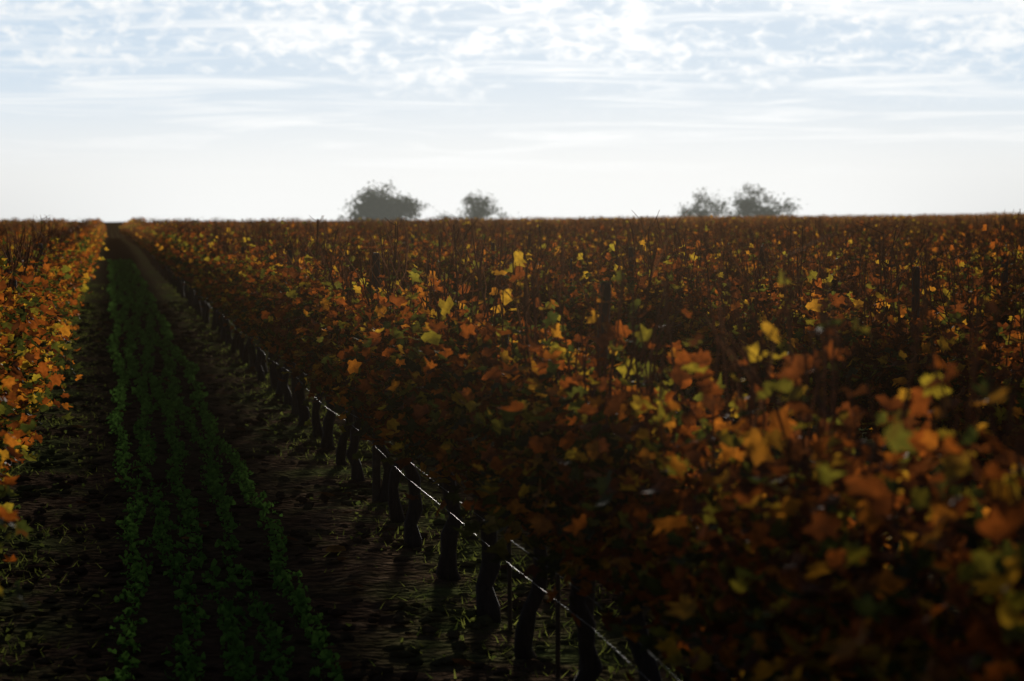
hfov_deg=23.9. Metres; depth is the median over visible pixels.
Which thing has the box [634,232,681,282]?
vine
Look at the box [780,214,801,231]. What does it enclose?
vine
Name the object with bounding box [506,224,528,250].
vine
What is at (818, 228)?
vine
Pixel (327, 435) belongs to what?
vine
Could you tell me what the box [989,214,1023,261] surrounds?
vine
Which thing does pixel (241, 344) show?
vine
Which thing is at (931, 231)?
vine
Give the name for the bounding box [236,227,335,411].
vine
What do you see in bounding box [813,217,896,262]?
vine
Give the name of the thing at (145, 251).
vine run
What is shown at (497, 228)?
vine
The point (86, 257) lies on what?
vine
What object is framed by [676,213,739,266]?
vine
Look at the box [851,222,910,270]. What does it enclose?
vine
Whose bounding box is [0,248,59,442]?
vine
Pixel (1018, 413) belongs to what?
vine
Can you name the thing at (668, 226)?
vine
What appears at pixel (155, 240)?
vine
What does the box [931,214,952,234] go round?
vine
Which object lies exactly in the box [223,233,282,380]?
vine
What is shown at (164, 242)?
vine
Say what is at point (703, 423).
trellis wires
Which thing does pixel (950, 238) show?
vine
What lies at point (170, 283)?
vine
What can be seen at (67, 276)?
vine
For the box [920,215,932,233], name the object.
vine
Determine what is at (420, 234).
vine
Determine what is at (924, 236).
vine
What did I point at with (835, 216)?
vine run
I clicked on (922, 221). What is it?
vine run
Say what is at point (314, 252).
vine
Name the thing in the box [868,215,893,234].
vine
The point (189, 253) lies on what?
vine
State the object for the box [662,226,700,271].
vine
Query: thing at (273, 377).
vine
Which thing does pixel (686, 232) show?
vine
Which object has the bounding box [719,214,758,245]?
vine
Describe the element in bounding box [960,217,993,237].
vine
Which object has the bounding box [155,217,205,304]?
vine
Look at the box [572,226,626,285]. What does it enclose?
vine
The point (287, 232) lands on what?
vine
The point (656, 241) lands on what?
vine
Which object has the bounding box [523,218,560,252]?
vine
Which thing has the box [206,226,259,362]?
vine
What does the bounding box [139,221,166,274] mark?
vine
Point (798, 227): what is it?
vine
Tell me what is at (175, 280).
vine
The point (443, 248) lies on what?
vine
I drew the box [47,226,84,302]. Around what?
vine
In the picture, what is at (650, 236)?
vine
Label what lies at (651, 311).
vine
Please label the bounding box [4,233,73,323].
vine
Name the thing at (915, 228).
vine
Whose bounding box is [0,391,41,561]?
vine
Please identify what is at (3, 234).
vine
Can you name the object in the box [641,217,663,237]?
vine
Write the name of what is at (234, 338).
vine
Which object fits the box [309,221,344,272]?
vine
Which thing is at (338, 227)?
vine
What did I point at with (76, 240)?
vine
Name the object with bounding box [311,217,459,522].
vine
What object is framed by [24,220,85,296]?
vine
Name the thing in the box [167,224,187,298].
vine
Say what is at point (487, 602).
vine
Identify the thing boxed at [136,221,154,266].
vine
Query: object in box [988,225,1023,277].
vine
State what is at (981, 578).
vine
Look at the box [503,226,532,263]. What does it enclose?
vine
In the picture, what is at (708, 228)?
vine
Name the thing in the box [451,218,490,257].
vine
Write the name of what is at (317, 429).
vine
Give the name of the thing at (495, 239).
vine
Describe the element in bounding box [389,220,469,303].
vine
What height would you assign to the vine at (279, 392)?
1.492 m
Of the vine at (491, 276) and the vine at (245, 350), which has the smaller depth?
the vine at (491, 276)
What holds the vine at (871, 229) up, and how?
on the ground
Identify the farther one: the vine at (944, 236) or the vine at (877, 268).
the vine at (944, 236)
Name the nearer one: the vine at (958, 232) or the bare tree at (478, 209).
the vine at (958, 232)
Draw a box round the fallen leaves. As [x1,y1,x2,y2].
[42,294,602,668]
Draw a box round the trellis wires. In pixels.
[173,223,1020,680]
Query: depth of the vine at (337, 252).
36.46 m
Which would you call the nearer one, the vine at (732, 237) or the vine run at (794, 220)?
the vine at (732, 237)
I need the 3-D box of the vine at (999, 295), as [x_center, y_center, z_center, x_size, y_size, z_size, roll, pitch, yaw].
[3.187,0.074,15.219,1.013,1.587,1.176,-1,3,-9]
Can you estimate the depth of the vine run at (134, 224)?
110.28 m
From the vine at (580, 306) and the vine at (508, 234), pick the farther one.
the vine at (508, 234)
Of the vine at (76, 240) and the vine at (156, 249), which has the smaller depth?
the vine at (76, 240)
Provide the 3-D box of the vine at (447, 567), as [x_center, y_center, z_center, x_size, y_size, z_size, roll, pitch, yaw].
[-0.335,0.294,10.604,0.954,1.658,1.487,-1,3,-8]
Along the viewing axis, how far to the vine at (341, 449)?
15.50 m
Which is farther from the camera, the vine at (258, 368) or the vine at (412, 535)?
the vine at (258, 368)
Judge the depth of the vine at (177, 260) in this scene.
42.20 m
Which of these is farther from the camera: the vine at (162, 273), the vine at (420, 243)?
the vine at (162, 273)
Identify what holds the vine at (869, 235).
on the ground
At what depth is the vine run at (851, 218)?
143.71 m
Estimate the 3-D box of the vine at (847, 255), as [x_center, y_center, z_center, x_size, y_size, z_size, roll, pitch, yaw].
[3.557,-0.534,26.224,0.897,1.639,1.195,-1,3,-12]
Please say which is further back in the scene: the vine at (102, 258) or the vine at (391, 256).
the vine at (102, 258)
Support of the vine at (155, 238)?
on the ground
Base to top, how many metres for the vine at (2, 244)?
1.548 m
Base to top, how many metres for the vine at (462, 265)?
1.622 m
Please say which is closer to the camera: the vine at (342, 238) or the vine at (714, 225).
the vine at (342, 238)
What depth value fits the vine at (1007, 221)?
32.39 m
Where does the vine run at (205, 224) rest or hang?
on the ground
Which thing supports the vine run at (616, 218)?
on the ground
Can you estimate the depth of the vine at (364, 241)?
32.70 m
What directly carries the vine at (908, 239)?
on the ground
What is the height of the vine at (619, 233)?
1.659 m
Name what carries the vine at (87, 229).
on the ground
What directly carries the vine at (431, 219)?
on the ground
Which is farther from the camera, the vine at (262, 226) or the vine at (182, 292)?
the vine at (262, 226)
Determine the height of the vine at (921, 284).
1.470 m
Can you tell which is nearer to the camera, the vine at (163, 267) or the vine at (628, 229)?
the vine at (628, 229)
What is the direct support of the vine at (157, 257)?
on the ground
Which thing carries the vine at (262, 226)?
on the ground
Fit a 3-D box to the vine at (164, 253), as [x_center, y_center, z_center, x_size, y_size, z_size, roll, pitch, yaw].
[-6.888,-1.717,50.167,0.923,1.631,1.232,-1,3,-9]
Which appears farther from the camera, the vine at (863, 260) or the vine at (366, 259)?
the vine at (366, 259)
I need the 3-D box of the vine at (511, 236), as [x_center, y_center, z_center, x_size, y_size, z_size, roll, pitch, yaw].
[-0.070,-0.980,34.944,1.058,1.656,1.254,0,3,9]
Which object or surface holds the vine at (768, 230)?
on the ground
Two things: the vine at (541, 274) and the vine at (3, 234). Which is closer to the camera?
the vine at (541, 274)
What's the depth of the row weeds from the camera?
12.06 m
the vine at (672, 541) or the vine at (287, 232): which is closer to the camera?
the vine at (672, 541)
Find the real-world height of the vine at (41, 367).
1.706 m
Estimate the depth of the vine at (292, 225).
46.73 m
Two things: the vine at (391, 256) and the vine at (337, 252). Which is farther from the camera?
the vine at (337, 252)
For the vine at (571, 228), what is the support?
on the ground
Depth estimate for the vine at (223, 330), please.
31.22 m
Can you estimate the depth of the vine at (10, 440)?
8.46 m
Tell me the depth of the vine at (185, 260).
39.97 m
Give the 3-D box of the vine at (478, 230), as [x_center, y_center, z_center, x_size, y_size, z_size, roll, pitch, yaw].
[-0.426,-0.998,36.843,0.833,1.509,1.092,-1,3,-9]
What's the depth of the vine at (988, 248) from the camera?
27.42 m
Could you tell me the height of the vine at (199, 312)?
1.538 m
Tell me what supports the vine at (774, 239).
on the ground
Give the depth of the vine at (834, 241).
33.45 m
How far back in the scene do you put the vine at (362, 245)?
33.64 m
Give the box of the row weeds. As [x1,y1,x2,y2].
[0,283,742,680]
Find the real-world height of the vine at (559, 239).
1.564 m
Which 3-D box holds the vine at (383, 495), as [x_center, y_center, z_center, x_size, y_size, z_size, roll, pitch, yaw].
[-0.727,0.162,13.684,0.812,1.580,1.318,-1,3,-8]
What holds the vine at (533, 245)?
on the ground
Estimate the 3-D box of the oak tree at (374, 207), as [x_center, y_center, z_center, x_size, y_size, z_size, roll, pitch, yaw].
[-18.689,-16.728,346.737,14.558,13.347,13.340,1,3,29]
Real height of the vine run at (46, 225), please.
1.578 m
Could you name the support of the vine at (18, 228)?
on the ground
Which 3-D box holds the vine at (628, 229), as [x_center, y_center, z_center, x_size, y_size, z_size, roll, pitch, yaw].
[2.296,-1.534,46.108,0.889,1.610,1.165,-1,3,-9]
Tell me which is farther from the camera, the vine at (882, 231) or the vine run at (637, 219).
the vine run at (637, 219)
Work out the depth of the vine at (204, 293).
29.32 m
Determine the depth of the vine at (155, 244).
62.76 m
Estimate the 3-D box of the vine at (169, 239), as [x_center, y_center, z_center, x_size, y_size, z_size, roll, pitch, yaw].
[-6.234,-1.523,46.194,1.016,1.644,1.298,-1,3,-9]
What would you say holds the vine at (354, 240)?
on the ground
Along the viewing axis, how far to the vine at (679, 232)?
42.14 m
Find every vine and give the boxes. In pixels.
[0,220,81,415]
[0,228,8,254]
[0,228,66,450]
[0,234,65,465]
[0,235,74,501]
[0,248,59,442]
[0,250,25,528]
[0,251,82,409]
[0,256,82,416]
[0,309,73,472]
[0,322,42,478]
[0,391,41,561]
[0,504,28,608]
[1,222,14,267]
[2,228,77,334]
[3,244,73,438]
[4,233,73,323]
[5,219,25,240]
[10,236,78,343]
[11,214,88,372]
[11,219,29,246]
[13,216,94,313]
[15,239,79,414]
[16,239,79,343]
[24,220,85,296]
[24,222,86,305]
[28,230,80,318]
[31,219,85,302]
[35,217,108,279]
[45,224,93,293]
[46,228,103,296]
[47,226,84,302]
[57,227,90,334]
[60,220,96,260]
[60,225,92,320]
[65,227,94,316]
[65,230,95,290]
[66,223,96,273]
[66,227,105,320]
[69,222,96,261]
[74,223,97,258]
[135,218,161,270]
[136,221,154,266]
[137,219,151,262]
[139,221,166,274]
[140,221,167,275]
[145,218,175,279]
[145,220,159,271]
[149,220,168,277]
[151,218,167,278]
[151,221,168,280]
[153,219,186,286]
[153,225,169,282]
[154,218,173,270]
[154,223,175,284]
[154,227,172,285]
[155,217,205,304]
[155,222,179,285]
[158,218,179,287]
[159,219,197,300]
[159,219,213,309]
[159,220,182,294]
[159,222,197,305]
[159,226,179,292]
[160,223,179,289]
[163,225,184,294]
[165,221,184,297]
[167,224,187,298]
[168,219,208,263]
[171,226,201,315]
[173,229,196,307]
[174,217,241,339]
[176,220,210,313]
[178,222,224,319]
[179,231,212,309]
[180,225,212,323]
[185,224,221,325]
[186,224,235,329]
[191,233,228,331]
[193,220,241,334]
[195,222,249,344]
[199,231,241,353]
[199,231,254,348]
[205,225,264,356]
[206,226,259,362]
[214,225,286,366]
[219,219,286,375]
[221,220,239,238]
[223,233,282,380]
[229,218,311,386]
[233,235,296,396]
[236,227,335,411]
[237,223,342,405]
[241,223,257,245]
[246,220,260,245]
[248,233,330,426]
[251,222,281,253]
[251,224,369,449]
[252,217,278,241]
[254,215,362,436]
[266,218,287,252]
[273,221,296,243]
[275,242,367,464]
[277,217,305,258]
[285,218,314,249]
[291,220,316,253]
[292,236,433,481]
[293,226,330,254]
[296,219,334,251]
[304,244,456,547]
[305,220,341,267]
[305,226,342,270]
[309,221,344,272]
[309,229,436,501]
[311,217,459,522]
[321,223,360,265]
[323,217,347,238]
[325,218,548,580]
[325,223,368,297]
[333,217,387,274]
[336,218,594,622]
[338,224,385,298]
[344,231,393,290]
[345,221,391,281]
[356,218,379,251]
[362,221,431,286]
[364,220,428,287]
[367,219,390,245]
[383,231,422,295]
[389,218,407,232]
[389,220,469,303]
[390,220,418,249]
[395,223,427,257]
[396,225,446,305]
[401,223,433,251]
[403,237,638,659]
[409,226,475,319]
[415,216,499,314]
[416,216,468,251]
[419,218,450,252]
[421,216,457,253]
[424,237,725,680]
[425,219,511,325]
[441,221,475,252]
[448,216,477,239]
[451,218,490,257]
[451,226,541,334]
[452,227,525,318]
[465,225,494,259]
[468,258,778,680]
[475,225,506,259]
[477,219,504,244]
[480,215,525,265]
[480,229,555,325]
[483,228,591,335]
[487,219,514,247]
[487,223,518,247]
[488,216,515,233]
[499,216,536,245]
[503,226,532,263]
[505,222,559,286]
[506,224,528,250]
[516,221,551,248]
[518,222,566,279]
[520,242,606,374]
[523,216,545,234]
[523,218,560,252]
[524,231,577,280]
[530,219,560,240]
[535,223,561,253]
[539,215,602,273]
[540,220,576,257]
[547,239,646,358]
[554,225,608,285]
[555,216,569,230]
[558,219,579,241]
[560,218,604,249]
[561,260,940,680]
[565,226,685,384]
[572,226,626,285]
[576,218,622,250]
[577,219,653,302]
[582,219,615,238]
[587,210,723,436]
[587,218,618,255]
[593,216,622,240]
[600,215,650,258]
[610,231,668,287]
[614,218,640,242]
[620,222,658,264]
[627,222,752,473]
[632,219,680,267]
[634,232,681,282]
[638,221,664,248]
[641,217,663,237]
[641,232,1023,680]
[642,230,704,288]
[654,216,681,234]
[659,242,793,479]
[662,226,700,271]
[665,218,694,249]
[673,216,727,250]
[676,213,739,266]
[678,221,742,379]
[688,222,725,254]
[694,216,727,240]
[694,223,791,317]
[699,227,740,270]
[700,222,852,440]
[709,215,732,235]
[709,216,748,246]
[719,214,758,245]
[723,222,831,396]
[725,229,753,266]
[732,217,785,273]
[732,221,931,435]
[733,223,775,252]
[742,220,1023,680]
[748,216,848,328]
[753,227,807,284]
[754,215,772,238]
[755,218,779,246]
[770,218,801,246]
[773,221,801,256]
[779,214,811,241]
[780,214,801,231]
[780,222,890,325]
[784,219,834,261]
[785,227,833,278]
[792,216,888,281]
[794,226,1010,553]
[809,218,826,238]
[811,224,850,269]
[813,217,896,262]
[826,216,844,231]
[831,236,960,332]
[832,221,905,286]
[838,214,870,247]
[849,218,886,243]
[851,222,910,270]
[854,218,903,246]
[858,236,924,283]
[863,216,899,244]
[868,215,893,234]
[868,221,907,257]
[868,241,962,367]
[876,228,943,269]
[879,229,967,294]
[881,215,912,242]
[886,248,1023,517]
[887,217,943,262]
[889,226,909,244]
[894,214,921,235]
[896,227,949,274]
[901,217,937,241]
[901,223,937,247]
[904,235,1016,360]
[906,222,933,237]
[908,222,956,257]
[917,221,944,244]
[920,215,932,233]
[925,227,1023,376]
[929,218,995,280]
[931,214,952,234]
[932,215,970,238]
[932,221,979,257]
[932,225,966,246]
[932,232,994,302]
[939,214,1015,280]
[939,217,980,255]
[941,215,978,244]
[941,289,1023,507]
[953,209,1023,300]
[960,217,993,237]
[960,221,1009,256]
[982,218,1022,251]
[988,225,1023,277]
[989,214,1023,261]
[1000,298,1023,363]
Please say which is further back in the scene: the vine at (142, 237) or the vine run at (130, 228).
the vine run at (130, 228)
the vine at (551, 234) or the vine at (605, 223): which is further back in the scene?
the vine at (605, 223)
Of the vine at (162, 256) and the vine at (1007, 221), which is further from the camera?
the vine at (162, 256)
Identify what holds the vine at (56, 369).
on the ground
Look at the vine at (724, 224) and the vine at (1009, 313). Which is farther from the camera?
the vine at (724, 224)
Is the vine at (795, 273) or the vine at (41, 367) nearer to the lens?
the vine at (41, 367)
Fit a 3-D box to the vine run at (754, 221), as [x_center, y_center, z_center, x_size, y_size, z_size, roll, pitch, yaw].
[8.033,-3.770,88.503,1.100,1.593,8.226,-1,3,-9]
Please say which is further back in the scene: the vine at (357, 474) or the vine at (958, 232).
the vine at (958, 232)
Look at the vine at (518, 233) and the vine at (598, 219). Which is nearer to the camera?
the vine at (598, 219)
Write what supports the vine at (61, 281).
on the ground
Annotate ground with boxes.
[0,220,1019,680]
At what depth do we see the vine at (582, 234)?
39.83 m
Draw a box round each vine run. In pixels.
[18,220,43,242]
[32,218,53,234]
[46,218,63,228]
[89,219,104,245]
[128,218,138,246]
[129,217,148,250]
[130,220,145,253]
[132,221,147,257]
[135,221,150,260]
[197,219,211,230]
[255,218,275,230]
[553,217,587,226]
[580,217,634,228]
[613,216,657,224]
[707,217,762,226]
[773,215,824,227]
[822,214,851,219]
[835,215,877,221]
[876,216,941,224]
[884,213,930,219]
[888,216,956,226]
[925,215,993,223]
[926,213,972,221]
[935,215,1001,225]
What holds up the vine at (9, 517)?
on the ground
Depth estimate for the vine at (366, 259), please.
30.89 m
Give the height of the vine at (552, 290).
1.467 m
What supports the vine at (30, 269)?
on the ground
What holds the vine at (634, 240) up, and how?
on the ground
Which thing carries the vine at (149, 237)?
on the ground
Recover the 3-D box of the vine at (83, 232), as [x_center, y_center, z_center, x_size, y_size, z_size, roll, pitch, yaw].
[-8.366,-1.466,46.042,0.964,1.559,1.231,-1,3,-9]
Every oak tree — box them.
[338,180,433,221]
[723,182,807,216]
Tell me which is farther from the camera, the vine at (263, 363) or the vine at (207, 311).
the vine at (207, 311)
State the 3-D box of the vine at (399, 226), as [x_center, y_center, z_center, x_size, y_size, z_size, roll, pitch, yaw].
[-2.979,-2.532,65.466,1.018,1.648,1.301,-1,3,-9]
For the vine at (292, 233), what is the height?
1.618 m
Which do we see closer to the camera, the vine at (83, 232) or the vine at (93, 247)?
the vine at (93, 247)
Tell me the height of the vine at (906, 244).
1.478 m
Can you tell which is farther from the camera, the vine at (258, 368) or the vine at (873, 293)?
the vine at (258, 368)
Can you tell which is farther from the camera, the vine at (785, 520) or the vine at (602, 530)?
the vine at (602, 530)
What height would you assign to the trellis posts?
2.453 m
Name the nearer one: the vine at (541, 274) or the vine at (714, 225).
the vine at (541, 274)
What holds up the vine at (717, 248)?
on the ground
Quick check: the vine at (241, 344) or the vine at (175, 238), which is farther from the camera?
the vine at (175, 238)
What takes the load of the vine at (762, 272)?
on the ground
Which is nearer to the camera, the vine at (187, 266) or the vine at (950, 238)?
the vine at (950, 238)
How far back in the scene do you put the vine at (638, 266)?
25.99 m
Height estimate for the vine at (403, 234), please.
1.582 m
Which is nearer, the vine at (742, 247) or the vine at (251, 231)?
the vine at (742, 247)
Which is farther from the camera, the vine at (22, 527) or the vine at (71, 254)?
the vine at (71, 254)
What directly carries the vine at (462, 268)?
on the ground
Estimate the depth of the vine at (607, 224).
48.34 m
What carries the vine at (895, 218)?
on the ground
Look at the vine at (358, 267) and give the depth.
31.77 m
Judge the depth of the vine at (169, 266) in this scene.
58.89 m
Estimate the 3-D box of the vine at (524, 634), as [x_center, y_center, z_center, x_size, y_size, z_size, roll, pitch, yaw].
[0.114,0.423,8.690,1.010,1.588,1.173,-1,3,-8]
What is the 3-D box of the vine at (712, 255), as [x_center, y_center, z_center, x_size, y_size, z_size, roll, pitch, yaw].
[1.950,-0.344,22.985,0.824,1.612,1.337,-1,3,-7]
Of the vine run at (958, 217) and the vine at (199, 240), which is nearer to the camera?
the vine at (199, 240)
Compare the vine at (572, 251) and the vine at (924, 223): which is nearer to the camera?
the vine at (572, 251)
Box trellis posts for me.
[1,213,1023,677]
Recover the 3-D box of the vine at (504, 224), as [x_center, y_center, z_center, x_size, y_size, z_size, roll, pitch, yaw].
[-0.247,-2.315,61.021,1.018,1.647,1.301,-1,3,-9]
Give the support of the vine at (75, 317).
on the ground
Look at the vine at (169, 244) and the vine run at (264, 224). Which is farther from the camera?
the vine run at (264, 224)
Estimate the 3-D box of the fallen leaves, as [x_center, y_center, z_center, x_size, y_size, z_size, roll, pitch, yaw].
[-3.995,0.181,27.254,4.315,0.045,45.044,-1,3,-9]
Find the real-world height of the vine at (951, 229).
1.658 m
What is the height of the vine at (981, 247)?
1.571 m
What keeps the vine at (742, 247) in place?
on the ground
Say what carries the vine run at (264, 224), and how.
on the ground
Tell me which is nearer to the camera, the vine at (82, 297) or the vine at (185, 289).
the vine at (82, 297)
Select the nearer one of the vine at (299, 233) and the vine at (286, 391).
the vine at (286, 391)
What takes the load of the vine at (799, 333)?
on the ground
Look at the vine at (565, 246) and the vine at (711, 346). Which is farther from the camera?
the vine at (565, 246)
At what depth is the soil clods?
11.86 m
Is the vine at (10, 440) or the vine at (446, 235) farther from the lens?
the vine at (446, 235)
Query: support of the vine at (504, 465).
on the ground
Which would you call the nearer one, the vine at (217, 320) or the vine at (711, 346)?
the vine at (711, 346)
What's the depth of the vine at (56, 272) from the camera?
22.22 m
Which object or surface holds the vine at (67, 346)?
on the ground
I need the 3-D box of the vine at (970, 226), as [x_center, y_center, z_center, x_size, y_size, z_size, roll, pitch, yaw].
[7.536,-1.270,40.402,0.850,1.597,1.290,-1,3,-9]
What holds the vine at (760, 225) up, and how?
on the ground
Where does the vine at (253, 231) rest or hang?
on the ground
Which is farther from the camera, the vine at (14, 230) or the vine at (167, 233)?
the vine at (14, 230)
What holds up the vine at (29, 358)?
on the ground
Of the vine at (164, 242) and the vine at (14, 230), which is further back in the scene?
the vine at (14, 230)
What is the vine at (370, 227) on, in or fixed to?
on the ground
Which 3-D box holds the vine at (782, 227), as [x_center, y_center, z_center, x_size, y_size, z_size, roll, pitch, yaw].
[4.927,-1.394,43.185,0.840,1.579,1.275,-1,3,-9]
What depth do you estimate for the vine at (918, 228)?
55.29 m
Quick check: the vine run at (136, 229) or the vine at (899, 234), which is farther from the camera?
the vine run at (136, 229)
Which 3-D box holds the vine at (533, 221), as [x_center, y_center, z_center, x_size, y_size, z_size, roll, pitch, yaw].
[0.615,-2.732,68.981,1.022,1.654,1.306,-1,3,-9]
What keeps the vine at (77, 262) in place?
on the ground
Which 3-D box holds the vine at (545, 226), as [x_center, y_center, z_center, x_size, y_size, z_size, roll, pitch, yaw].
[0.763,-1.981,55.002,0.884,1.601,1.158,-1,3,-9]
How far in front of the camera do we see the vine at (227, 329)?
30.28 m
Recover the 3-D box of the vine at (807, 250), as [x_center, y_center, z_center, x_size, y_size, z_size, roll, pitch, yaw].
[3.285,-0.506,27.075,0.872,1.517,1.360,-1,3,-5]
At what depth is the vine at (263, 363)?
24.47 m
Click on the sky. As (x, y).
(111, 110)
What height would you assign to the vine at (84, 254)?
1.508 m
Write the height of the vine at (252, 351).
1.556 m
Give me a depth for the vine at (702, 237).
40.39 m
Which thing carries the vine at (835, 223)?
on the ground
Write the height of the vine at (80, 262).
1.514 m
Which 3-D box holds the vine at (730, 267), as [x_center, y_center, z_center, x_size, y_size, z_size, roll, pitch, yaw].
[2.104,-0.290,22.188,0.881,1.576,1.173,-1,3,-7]
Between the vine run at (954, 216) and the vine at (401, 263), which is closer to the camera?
the vine at (401, 263)
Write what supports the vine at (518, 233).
on the ground
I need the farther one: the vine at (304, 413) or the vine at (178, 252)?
the vine at (178, 252)
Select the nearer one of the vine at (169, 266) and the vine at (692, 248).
the vine at (692, 248)
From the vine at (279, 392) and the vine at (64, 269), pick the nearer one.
the vine at (64, 269)
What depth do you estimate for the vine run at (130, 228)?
127.24 m
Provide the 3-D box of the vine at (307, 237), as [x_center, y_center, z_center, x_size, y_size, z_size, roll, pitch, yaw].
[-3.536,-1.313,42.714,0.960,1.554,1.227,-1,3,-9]
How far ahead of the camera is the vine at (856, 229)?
46.00 m
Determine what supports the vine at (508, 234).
on the ground
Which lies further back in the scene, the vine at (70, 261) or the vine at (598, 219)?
the vine at (598, 219)
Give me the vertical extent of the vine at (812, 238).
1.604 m
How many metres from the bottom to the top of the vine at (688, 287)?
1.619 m
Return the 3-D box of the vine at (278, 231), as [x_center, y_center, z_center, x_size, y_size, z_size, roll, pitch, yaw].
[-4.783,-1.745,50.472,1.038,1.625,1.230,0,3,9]
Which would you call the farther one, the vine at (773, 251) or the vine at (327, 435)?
the vine at (773, 251)
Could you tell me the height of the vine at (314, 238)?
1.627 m
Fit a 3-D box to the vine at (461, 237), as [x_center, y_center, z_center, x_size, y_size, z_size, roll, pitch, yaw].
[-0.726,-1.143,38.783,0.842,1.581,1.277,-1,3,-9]
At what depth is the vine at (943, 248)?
28.47 m
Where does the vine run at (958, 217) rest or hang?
on the ground
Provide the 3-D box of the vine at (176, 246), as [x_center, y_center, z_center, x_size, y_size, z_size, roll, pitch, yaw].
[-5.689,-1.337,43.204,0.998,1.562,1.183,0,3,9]
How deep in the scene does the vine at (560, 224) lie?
64.73 m
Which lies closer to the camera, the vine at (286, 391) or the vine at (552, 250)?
the vine at (286, 391)
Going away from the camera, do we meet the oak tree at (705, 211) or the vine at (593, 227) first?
the vine at (593, 227)
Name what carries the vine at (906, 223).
on the ground
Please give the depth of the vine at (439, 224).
41.45 m
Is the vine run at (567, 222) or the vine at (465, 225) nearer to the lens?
the vine at (465, 225)
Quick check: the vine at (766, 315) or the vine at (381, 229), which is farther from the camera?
the vine at (381, 229)
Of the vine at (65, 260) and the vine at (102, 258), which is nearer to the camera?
the vine at (65, 260)
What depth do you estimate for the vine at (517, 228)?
46.44 m
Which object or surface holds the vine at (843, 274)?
on the ground
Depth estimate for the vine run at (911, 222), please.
93.53 m
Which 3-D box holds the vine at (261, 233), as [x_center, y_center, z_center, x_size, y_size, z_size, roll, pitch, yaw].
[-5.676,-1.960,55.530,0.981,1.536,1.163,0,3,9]
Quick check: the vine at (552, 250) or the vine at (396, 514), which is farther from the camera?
the vine at (552, 250)
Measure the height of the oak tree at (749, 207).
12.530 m
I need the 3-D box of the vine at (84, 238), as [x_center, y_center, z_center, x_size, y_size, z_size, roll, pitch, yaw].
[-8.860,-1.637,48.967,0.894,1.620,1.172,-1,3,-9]
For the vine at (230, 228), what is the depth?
69.40 m
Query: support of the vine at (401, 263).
on the ground
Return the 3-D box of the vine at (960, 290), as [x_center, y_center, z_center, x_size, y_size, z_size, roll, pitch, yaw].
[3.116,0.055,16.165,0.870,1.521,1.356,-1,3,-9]
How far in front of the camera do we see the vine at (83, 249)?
33.13 m
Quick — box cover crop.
[99,258,344,680]
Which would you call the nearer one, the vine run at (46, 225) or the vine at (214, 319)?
the vine at (214, 319)
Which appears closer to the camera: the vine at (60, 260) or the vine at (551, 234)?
the vine at (60, 260)
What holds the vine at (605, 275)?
on the ground
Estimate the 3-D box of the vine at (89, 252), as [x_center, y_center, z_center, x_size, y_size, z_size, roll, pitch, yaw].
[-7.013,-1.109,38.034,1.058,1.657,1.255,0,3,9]
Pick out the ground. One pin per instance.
(330, 588)
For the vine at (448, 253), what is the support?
on the ground
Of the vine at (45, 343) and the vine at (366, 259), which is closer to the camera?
the vine at (45, 343)
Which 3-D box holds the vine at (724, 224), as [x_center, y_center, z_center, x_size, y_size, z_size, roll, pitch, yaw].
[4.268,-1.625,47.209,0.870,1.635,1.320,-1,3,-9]
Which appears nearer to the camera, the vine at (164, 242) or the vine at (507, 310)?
the vine at (507, 310)
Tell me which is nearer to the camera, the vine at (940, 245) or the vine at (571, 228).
the vine at (940, 245)
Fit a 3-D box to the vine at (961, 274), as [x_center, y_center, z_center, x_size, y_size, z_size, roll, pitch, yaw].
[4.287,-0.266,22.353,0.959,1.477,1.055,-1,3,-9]
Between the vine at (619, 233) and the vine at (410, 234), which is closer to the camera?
the vine at (619, 233)
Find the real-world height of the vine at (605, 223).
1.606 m
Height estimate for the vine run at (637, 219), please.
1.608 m
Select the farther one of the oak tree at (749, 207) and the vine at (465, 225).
the oak tree at (749, 207)
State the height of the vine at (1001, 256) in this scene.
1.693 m
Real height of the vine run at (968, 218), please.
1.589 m
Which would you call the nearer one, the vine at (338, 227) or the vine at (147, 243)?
the vine at (338, 227)
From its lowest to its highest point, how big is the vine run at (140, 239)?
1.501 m
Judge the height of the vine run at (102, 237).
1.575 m
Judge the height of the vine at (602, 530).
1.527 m
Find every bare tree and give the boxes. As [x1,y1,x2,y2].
[431,189,518,219]
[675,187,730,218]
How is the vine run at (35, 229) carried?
on the ground
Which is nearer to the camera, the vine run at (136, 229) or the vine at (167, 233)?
the vine at (167, 233)
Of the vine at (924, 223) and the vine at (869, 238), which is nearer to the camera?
the vine at (869, 238)
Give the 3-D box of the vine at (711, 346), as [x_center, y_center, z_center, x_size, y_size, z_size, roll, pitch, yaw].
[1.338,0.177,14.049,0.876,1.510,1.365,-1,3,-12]
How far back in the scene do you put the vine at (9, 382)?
9.78 m
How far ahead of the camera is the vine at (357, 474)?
14.59 m
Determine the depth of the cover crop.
12.74 m
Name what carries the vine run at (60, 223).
on the ground
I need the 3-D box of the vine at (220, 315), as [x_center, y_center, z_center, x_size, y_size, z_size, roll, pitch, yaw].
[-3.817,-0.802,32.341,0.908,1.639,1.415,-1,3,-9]
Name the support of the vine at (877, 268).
on the ground
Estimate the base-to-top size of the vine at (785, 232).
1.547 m
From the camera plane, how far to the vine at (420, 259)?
26.90 m
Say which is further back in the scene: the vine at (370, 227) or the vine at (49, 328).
the vine at (370, 227)
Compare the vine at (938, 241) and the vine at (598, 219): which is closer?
the vine at (938, 241)
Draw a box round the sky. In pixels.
[0,0,1023,221]
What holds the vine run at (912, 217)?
on the ground
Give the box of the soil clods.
[0,301,739,680]
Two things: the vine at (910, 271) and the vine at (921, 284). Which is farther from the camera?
the vine at (910, 271)
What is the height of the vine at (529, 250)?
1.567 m
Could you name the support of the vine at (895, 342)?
on the ground

